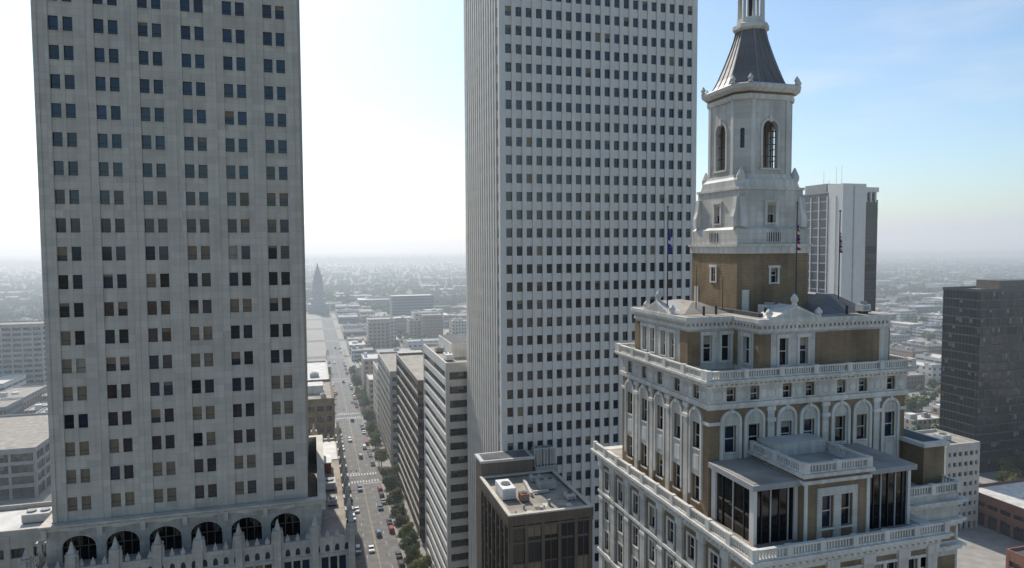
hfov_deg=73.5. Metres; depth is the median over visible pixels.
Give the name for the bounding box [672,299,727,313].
hip roof
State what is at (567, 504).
roof patch
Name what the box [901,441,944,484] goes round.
wing
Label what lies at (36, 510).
fan shroud
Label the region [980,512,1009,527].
glass
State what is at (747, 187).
tower stage trim
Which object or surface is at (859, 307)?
rooftop unit
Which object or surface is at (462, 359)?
roof
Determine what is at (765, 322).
attic cornice
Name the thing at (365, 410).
street tree
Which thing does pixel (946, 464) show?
piers
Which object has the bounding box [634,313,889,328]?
attic dentils
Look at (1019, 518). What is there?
glass
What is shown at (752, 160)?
belfry pilasters
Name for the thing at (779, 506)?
penthouse mullions
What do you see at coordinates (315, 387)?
stair bulkhead
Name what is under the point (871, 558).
capitals
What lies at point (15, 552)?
glass
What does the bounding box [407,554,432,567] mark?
street tree
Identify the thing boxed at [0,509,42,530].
roof sheet
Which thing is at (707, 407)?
belt course
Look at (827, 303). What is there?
hip roof
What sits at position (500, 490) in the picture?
rooftop unit
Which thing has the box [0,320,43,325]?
parapet
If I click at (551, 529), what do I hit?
window blinds
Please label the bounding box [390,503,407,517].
street tree
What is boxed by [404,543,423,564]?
street tree
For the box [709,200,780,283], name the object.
tower window trim
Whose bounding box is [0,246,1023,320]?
ground
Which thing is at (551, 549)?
glass
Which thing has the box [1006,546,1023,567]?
brick warehouse
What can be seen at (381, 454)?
street tree
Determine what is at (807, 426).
window glass
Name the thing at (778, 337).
window surrounds
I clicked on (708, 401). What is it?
frieze
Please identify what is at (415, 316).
distant city buildings
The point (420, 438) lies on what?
glass
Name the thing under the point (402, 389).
mullions
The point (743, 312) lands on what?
roof plinth
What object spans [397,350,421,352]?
penthouse
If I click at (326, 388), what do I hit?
roof
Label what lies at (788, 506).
penthouse mullions
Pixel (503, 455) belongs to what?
penthouse roof
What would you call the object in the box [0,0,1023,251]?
sky
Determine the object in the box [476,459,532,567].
building
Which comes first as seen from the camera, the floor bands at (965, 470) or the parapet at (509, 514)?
the parapet at (509, 514)
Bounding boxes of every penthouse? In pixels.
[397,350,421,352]
[439,335,466,357]
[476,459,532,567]
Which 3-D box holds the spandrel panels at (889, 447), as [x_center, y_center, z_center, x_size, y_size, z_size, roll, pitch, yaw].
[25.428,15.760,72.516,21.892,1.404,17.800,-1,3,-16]
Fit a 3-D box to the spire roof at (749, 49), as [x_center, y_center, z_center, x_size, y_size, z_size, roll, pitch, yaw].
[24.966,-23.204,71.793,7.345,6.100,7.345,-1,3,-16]
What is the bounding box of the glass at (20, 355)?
[0,327,45,385]
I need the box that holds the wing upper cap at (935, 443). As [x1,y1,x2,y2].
[899,428,949,447]
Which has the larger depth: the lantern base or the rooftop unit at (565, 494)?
the rooftop unit at (565, 494)
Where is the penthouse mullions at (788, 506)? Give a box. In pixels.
[732,472,895,542]
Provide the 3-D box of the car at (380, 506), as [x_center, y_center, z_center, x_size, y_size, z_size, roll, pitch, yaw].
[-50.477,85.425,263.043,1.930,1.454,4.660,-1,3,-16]
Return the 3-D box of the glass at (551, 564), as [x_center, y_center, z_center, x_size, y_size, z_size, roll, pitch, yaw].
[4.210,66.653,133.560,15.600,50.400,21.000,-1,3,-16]
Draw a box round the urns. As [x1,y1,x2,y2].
[702,166,798,185]
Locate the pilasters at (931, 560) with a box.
[599,381,937,567]
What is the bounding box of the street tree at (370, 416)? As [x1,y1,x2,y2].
[363,410,375,422]
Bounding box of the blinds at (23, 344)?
[4,327,44,385]
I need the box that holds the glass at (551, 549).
[486,504,587,567]
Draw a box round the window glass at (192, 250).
[61,246,293,510]
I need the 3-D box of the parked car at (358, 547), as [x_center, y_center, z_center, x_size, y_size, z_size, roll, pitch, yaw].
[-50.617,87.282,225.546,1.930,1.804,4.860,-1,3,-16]
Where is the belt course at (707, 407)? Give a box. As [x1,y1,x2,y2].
[597,370,908,567]
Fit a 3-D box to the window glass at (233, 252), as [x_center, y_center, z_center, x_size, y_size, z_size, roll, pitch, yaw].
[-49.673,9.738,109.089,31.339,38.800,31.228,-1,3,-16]
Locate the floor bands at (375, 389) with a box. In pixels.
[373,362,377,418]
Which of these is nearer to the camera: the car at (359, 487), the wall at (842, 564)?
the wall at (842, 564)
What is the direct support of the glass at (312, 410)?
in the piers at (325, 418)
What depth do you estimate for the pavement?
271.18 m
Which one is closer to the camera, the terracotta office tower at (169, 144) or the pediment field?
the pediment field
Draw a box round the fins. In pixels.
[480,490,591,567]
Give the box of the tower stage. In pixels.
[698,189,802,228]
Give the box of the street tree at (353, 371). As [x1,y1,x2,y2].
[348,367,356,373]
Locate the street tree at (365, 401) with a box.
[359,396,370,408]
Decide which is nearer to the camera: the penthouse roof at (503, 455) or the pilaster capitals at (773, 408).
the pilaster capitals at (773, 408)
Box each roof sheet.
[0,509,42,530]
[307,362,326,379]
[979,482,1023,508]
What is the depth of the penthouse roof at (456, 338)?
202.39 m
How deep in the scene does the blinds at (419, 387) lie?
239.08 m
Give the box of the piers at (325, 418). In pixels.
[314,400,334,438]
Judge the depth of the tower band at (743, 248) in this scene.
68.98 m
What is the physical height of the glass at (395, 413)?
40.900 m
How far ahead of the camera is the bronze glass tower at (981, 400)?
300.75 m
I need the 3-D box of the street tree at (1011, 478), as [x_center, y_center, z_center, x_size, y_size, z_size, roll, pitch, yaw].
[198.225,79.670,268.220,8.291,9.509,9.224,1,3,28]
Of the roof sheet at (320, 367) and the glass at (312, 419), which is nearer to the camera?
the glass at (312, 419)
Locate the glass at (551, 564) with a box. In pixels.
[483,494,573,567]
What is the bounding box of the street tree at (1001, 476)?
[994,469,1022,480]
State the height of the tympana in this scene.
0.840 m
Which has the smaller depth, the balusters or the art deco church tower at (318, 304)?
the balusters
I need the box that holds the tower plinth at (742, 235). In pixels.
[692,227,808,243]
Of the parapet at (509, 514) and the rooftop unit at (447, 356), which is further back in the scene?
the rooftop unit at (447, 356)
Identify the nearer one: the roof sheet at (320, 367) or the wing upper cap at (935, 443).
the wing upper cap at (935, 443)
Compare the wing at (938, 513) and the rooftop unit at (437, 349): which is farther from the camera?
the rooftop unit at (437, 349)
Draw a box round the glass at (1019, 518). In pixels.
[978,501,1023,532]
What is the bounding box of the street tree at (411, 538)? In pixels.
[398,529,421,549]
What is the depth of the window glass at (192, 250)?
94.29 m
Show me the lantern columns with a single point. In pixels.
(755, 7)
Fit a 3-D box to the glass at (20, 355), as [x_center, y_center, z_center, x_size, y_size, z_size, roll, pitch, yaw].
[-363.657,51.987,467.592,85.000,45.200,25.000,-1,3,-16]
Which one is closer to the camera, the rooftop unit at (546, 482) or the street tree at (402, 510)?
the rooftop unit at (546, 482)
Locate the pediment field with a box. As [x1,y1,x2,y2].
[646,303,814,317]
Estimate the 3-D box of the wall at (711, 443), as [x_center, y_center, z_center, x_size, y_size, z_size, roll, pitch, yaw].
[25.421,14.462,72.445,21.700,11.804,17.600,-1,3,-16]
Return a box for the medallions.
[623,362,903,400]
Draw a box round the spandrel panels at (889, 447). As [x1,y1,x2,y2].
[627,418,893,470]
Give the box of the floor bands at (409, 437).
[396,354,424,529]
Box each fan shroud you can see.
[27,507,49,512]
[501,446,572,493]
[764,302,866,304]
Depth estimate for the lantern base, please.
70.32 m
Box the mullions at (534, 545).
[487,519,583,567]
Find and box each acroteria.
[643,290,822,318]
[701,73,801,95]
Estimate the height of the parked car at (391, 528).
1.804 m
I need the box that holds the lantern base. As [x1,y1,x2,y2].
[733,15,768,33]
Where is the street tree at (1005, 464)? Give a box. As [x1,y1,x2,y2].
[997,458,1016,473]
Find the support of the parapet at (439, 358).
on the piers at (447, 421)
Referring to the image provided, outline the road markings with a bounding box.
[323,314,928,567]
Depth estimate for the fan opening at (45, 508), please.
115.24 m
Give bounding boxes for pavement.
[0,312,1023,567]
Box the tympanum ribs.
[628,384,894,421]
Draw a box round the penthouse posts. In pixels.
[711,470,910,545]
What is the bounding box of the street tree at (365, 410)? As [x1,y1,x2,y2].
[361,408,372,414]
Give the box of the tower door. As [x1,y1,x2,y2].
[694,286,748,310]
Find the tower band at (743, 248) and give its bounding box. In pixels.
[688,244,812,253]
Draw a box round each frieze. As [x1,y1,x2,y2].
[621,358,906,404]
[708,91,792,103]
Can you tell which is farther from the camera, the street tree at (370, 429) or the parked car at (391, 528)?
the street tree at (370, 429)
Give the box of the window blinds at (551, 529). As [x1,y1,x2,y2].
[486,498,587,567]
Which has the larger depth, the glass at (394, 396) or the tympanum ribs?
the glass at (394, 396)
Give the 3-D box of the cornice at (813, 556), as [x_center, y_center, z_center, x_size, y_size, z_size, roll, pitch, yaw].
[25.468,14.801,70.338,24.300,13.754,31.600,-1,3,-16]
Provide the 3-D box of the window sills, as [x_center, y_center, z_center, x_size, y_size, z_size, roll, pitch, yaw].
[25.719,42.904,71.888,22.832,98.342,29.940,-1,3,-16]
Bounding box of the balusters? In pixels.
[597,344,953,558]
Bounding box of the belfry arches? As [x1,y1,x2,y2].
[714,118,779,135]
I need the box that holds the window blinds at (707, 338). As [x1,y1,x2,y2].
[607,205,879,567]
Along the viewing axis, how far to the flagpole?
68.59 m
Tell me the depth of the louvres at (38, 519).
113.96 m
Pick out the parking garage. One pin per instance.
(24, 458)
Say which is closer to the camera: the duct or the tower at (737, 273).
the tower at (737, 273)
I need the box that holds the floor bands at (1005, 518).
[978,481,1023,528]
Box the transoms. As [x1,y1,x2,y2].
[482,502,587,567]
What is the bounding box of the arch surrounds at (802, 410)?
[625,379,899,422]
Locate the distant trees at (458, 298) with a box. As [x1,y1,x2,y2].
[0,254,1023,402]
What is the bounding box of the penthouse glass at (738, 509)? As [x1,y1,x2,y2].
[717,471,905,543]
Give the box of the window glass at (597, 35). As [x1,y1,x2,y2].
[518,33,673,493]
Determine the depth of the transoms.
123.12 m
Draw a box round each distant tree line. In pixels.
[0,247,1023,266]
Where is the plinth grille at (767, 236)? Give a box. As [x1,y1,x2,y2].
[711,232,780,241]
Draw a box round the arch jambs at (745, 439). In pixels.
[624,388,899,499]
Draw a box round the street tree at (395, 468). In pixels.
[392,462,397,475]
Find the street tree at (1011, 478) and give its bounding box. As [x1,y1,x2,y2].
[1005,475,1020,480]
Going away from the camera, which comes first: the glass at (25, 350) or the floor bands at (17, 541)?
the floor bands at (17, 541)
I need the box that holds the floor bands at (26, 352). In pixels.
[0,321,46,385]
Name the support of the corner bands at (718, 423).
attached to the wall at (711, 443)
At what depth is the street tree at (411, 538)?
220.99 m
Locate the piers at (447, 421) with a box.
[423,347,450,567]
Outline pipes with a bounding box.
[534,447,554,466]
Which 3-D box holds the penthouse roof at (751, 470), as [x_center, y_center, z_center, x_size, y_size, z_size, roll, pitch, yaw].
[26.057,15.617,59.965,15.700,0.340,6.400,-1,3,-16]
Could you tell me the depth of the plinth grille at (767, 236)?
68.86 m
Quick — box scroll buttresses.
[693,196,806,228]
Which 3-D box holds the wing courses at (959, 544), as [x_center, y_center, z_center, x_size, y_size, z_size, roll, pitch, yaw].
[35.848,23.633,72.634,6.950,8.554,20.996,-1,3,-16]
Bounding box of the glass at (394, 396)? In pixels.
[392,386,396,448]
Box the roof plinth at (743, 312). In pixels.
[712,306,762,316]
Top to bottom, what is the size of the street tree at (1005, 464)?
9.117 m
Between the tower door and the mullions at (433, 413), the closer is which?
the tower door
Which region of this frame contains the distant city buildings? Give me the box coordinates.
[0,256,1023,429]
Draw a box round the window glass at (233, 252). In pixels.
[77,246,237,372]
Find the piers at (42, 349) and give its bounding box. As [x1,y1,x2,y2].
[0,324,44,385]
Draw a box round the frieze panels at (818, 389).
[622,362,896,400]
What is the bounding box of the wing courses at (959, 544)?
[910,495,967,551]
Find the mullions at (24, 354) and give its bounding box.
[0,328,46,384]
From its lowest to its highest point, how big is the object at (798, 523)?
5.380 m
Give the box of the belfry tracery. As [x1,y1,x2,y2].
[718,123,775,169]
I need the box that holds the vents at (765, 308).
[702,305,847,315]
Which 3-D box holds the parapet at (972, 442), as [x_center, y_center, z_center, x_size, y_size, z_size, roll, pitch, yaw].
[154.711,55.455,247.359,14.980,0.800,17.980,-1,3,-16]
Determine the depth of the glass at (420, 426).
237.98 m
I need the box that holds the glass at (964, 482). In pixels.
[949,451,975,525]
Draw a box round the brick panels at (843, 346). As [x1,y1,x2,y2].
[635,320,889,370]
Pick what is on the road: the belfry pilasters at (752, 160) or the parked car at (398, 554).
the parked car at (398, 554)
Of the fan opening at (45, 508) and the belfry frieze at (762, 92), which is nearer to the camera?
the belfry frieze at (762, 92)
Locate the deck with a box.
[708,367,754,377]
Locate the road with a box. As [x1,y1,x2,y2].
[44,314,941,567]
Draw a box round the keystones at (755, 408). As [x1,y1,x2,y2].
[628,378,892,413]
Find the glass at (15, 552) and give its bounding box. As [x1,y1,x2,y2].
[12,547,37,557]
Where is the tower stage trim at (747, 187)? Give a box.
[697,186,804,194]
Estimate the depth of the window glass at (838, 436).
65.07 m
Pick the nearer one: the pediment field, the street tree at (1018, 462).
the pediment field
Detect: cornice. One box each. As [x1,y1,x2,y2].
[590,351,954,567]
[631,307,896,332]
[701,81,800,109]
[748,449,874,485]
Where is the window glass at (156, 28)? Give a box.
[121,24,290,397]
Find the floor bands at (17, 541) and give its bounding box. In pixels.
[0,506,51,567]
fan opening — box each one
[27,507,49,510]
[501,445,571,492]
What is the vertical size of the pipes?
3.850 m
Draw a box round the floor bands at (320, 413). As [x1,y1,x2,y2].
[308,381,334,436]
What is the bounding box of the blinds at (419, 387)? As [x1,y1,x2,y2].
[400,365,424,522]
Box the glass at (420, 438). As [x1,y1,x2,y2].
[397,361,423,519]
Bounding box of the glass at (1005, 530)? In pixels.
[978,515,1023,542]
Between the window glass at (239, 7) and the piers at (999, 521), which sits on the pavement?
the piers at (999, 521)
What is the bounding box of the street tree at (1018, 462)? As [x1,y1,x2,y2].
[1008,449,1023,475]
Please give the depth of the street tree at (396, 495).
258.17 m
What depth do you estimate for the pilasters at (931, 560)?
67.90 m
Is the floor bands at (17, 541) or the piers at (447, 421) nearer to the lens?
the floor bands at (17, 541)
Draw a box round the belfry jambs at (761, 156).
[713,128,780,173]
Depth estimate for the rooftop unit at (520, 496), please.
127.66 m
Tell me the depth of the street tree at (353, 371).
530.43 m
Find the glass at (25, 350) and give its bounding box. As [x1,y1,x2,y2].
[0,327,46,385]
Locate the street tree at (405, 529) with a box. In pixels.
[398,521,414,538]
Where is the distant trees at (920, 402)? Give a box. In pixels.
[0,254,1023,429]
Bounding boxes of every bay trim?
[803,478,869,541]
[816,483,857,539]
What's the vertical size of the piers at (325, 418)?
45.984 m
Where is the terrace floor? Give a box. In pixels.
[610,448,918,555]
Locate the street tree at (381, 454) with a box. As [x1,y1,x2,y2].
[374,448,389,465]
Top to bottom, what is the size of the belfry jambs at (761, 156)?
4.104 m
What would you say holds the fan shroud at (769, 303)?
on the rooftop unit at (859, 307)
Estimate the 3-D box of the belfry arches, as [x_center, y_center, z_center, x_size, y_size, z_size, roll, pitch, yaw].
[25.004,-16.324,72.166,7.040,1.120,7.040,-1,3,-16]
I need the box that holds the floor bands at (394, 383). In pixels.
[378,353,397,461]
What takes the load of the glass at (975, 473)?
on the piers at (946, 464)
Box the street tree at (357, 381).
[353,377,361,386]
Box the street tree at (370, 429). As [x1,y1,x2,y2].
[366,423,376,435]
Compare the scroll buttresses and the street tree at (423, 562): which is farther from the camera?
the street tree at (423, 562)
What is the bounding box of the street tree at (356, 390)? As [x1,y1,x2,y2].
[353,386,362,394]
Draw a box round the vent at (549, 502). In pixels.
[515,494,571,512]
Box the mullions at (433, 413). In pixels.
[426,356,465,567]
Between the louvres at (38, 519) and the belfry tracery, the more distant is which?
the louvres at (38, 519)
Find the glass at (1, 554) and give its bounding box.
[0,550,3,558]
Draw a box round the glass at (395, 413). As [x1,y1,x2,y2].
[392,377,397,464]
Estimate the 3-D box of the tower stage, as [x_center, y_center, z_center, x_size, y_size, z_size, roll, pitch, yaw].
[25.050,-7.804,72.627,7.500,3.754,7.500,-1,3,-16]
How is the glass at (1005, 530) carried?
on the pavement
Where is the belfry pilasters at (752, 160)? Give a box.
[708,98,792,178]
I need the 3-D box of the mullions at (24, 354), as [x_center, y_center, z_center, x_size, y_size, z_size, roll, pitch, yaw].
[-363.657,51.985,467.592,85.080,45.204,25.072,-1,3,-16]
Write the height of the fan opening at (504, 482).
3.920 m
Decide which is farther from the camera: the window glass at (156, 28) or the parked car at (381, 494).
the parked car at (381, 494)
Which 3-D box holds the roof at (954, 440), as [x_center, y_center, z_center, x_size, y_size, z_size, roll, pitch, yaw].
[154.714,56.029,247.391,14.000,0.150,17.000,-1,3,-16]
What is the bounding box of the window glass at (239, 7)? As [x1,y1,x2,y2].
[49,0,290,497]
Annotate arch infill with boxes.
[627,388,896,471]
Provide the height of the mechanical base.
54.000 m
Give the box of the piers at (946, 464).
[944,444,979,529]
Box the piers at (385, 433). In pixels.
[378,355,393,465]
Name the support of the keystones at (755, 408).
attached to the arch jambs at (745, 439)
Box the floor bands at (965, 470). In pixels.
[922,431,977,521]
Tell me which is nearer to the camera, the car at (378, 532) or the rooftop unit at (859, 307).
the rooftop unit at (859, 307)
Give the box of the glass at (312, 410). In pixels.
[310,407,319,421]
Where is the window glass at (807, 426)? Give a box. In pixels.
[636,214,890,566]
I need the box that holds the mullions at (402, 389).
[398,364,423,538]
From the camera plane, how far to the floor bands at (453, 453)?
188.47 m
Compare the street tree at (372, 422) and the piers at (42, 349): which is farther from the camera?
the piers at (42, 349)
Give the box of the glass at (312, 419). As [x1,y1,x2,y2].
[308,406,331,438]
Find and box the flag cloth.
[668,225,842,252]
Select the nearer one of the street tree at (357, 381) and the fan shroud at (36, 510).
the fan shroud at (36, 510)
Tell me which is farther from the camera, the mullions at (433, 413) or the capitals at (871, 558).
the mullions at (433, 413)
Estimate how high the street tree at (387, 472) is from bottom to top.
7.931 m
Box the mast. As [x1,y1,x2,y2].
[696,266,722,309]
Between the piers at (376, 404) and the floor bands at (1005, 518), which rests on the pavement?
the piers at (376, 404)
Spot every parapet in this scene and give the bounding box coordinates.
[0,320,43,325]
[0,501,51,536]
[307,360,328,378]
[308,379,333,401]
[378,350,422,372]
[396,352,423,382]
[423,343,466,365]
[480,469,593,516]
[917,429,979,447]
[979,479,1023,510]
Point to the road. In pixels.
(377, 519)
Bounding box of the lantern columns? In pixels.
[737,0,764,19]
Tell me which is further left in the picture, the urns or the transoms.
the transoms
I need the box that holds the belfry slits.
[741,128,744,147]
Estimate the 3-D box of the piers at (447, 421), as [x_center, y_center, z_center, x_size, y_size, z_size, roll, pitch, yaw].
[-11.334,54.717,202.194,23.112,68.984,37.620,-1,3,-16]
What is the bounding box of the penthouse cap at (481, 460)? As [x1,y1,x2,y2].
[474,449,533,463]
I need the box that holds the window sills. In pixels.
[604,223,895,566]
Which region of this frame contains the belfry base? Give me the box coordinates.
[701,173,798,191]
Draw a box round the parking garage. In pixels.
[0,412,50,500]
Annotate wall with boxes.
[604,466,924,567]
[622,361,904,516]
[636,319,888,374]
[711,99,791,177]
[800,472,869,541]
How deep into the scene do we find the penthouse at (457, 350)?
193.14 m
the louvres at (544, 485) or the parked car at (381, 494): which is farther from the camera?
the parked car at (381, 494)
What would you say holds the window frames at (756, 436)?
attached to the wall at (842, 564)
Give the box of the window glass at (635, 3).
[505,0,691,560]
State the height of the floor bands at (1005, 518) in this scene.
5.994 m
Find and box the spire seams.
[712,28,785,90]
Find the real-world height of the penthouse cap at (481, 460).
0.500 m
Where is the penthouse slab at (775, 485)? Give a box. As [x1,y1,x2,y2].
[708,443,916,491]
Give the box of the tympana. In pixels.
[627,382,896,421]
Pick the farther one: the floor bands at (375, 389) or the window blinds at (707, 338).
the floor bands at (375, 389)
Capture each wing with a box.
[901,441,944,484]
[910,482,958,567]
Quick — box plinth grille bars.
[709,232,779,241]
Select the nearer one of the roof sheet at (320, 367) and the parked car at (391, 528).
the parked car at (391, 528)
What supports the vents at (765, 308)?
on the attic wall at (883, 345)
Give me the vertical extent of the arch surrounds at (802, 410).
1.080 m
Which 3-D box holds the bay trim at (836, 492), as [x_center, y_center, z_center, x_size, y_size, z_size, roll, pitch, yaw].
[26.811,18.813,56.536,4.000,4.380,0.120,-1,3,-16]
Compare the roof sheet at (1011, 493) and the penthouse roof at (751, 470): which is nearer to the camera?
the penthouse roof at (751, 470)
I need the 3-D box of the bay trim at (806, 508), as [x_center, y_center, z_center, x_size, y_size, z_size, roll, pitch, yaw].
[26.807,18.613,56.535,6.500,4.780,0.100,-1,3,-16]
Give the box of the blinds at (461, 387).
[428,357,467,567]
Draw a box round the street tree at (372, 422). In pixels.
[364,420,377,431]
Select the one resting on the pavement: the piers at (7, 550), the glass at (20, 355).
the piers at (7, 550)
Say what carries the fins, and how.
on the pavement
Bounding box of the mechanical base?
[533,463,557,472]
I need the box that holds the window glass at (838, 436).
[607,214,925,567]
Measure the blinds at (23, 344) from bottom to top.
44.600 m
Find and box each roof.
[0,321,43,324]
[308,382,330,398]
[380,353,395,370]
[400,354,423,379]
[429,346,466,362]
[440,334,466,343]
[479,450,529,459]
[486,474,583,513]
[636,307,888,318]
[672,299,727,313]
[711,443,911,484]
[713,28,783,90]
[789,452,855,470]
[802,292,871,313]
[904,429,938,441]
[923,432,968,443]
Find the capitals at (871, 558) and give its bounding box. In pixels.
[598,458,939,567]
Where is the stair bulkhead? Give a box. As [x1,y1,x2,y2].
[308,381,322,393]
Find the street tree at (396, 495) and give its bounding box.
[386,487,404,505]
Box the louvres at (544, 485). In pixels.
[504,452,574,500]
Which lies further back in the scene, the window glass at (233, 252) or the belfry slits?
the window glass at (233, 252)
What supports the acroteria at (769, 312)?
on the attic wall at (883, 345)
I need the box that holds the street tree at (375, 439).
[368,433,382,447]
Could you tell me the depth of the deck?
65.17 m
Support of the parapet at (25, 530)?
on the piers at (7, 550)
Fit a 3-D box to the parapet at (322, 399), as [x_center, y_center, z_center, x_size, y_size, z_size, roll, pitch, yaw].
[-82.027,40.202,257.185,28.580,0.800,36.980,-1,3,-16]
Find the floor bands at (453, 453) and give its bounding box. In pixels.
[423,346,468,567]
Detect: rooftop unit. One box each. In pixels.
[21,507,51,522]
[310,372,318,376]
[435,347,442,351]
[443,352,452,359]
[495,479,515,499]
[518,491,529,501]
[529,474,575,499]
[532,445,555,489]
[758,304,870,311]
[933,432,951,439]
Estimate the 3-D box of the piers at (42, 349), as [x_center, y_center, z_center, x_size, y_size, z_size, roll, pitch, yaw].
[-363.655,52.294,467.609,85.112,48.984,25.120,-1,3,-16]
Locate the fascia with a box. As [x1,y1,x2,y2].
[480,472,592,529]
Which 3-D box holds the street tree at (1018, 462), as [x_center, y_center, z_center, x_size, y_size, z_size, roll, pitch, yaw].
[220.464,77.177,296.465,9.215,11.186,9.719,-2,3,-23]
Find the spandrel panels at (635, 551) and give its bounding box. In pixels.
[604,414,893,567]
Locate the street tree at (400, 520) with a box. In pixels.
[392,513,409,528]
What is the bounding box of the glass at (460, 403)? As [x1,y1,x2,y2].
[426,355,467,567]
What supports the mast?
on the hip roof at (689, 307)
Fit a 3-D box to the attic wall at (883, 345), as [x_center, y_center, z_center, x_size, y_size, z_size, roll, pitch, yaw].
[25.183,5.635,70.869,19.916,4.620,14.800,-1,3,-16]
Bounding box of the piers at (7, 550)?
[3,534,34,567]
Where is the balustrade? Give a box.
[593,343,961,562]
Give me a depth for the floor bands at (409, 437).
250.51 m
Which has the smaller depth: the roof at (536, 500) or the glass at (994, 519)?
the roof at (536, 500)
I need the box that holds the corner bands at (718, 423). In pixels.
[621,385,905,426]
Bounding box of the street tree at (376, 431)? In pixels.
[369,428,380,437]
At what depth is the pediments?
64.31 m
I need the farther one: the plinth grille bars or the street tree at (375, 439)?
the street tree at (375, 439)
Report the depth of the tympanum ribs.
64.55 m
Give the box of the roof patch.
[526,503,572,511]
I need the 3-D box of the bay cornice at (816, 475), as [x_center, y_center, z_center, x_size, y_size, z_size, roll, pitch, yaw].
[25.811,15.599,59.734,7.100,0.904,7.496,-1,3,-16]
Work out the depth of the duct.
132.23 m
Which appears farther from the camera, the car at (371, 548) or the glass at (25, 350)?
the glass at (25, 350)
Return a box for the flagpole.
[667,204,840,305]
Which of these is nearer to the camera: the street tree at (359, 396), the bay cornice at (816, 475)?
the bay cornice at (816, 475)
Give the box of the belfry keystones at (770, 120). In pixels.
[719,115,772,125]
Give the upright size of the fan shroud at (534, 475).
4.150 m
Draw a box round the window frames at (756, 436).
[606,205,924,567]
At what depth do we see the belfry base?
69.21 m
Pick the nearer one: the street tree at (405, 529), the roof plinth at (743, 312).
the roof plinth at (743, 312)
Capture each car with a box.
[355,544,361,553]
[357,484,362,490]
[368,545,374,552]
[375,529,381,536]
[377,504,382,509]
[379,491,384,497]
[386,518,391,524]
[388,525,394,532]
[395,551,401,558]
[397,559,404,567]
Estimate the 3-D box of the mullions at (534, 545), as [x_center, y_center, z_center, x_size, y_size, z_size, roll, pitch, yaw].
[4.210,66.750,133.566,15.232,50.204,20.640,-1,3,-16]
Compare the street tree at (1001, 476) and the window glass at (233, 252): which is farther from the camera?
the street tree at (1001, 476)
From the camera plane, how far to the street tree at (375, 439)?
340.87 m
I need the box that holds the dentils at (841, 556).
[597,356,939,567]
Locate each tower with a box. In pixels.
[19,0,356,567]
[308,263,328,313]
[691,253,808,311]
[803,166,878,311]
[939,278,1023,472]
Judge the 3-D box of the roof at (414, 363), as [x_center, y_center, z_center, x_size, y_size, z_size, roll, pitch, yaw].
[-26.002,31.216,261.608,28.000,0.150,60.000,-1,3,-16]
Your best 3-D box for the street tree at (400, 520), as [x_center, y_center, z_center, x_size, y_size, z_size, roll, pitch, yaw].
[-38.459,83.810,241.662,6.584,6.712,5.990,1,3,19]
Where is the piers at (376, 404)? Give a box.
[373,364,378,428]
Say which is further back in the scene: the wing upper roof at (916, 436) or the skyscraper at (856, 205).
the skyscraper at (856, 205)
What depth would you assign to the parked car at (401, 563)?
213.54 m
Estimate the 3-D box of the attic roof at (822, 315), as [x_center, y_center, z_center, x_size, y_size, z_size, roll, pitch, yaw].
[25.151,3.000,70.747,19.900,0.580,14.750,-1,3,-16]
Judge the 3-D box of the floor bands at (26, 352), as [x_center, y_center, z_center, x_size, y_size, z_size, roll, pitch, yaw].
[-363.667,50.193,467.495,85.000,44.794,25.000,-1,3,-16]
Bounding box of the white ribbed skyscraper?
[463,0,697,567]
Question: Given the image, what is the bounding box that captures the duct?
[523,480,548,495]
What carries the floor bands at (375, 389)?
on the core
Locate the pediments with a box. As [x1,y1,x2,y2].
[643,300,819,318]
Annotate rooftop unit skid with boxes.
[497,463,574,502]
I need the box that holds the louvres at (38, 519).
[23,515,47,521]
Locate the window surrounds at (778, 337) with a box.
[604,322,926,567]
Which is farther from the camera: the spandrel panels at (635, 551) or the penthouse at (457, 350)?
the penthouse at (457, 350)
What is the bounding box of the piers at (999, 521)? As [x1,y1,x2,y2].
[984,497,1014,538]
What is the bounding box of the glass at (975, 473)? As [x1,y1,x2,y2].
[953,450,976,525]
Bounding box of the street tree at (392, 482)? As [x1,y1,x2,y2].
[381,474,401,490]
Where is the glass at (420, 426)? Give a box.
[396,358,425,538]
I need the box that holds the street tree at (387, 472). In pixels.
[379,467,395,476]
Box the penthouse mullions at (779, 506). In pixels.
[722,471,902,543]
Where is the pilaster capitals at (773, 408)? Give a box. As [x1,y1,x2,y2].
[633,381,881,421]
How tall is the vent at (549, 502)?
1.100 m
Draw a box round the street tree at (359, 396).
[356,394,365,401]
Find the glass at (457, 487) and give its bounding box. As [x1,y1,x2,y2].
[426,358,468,567]

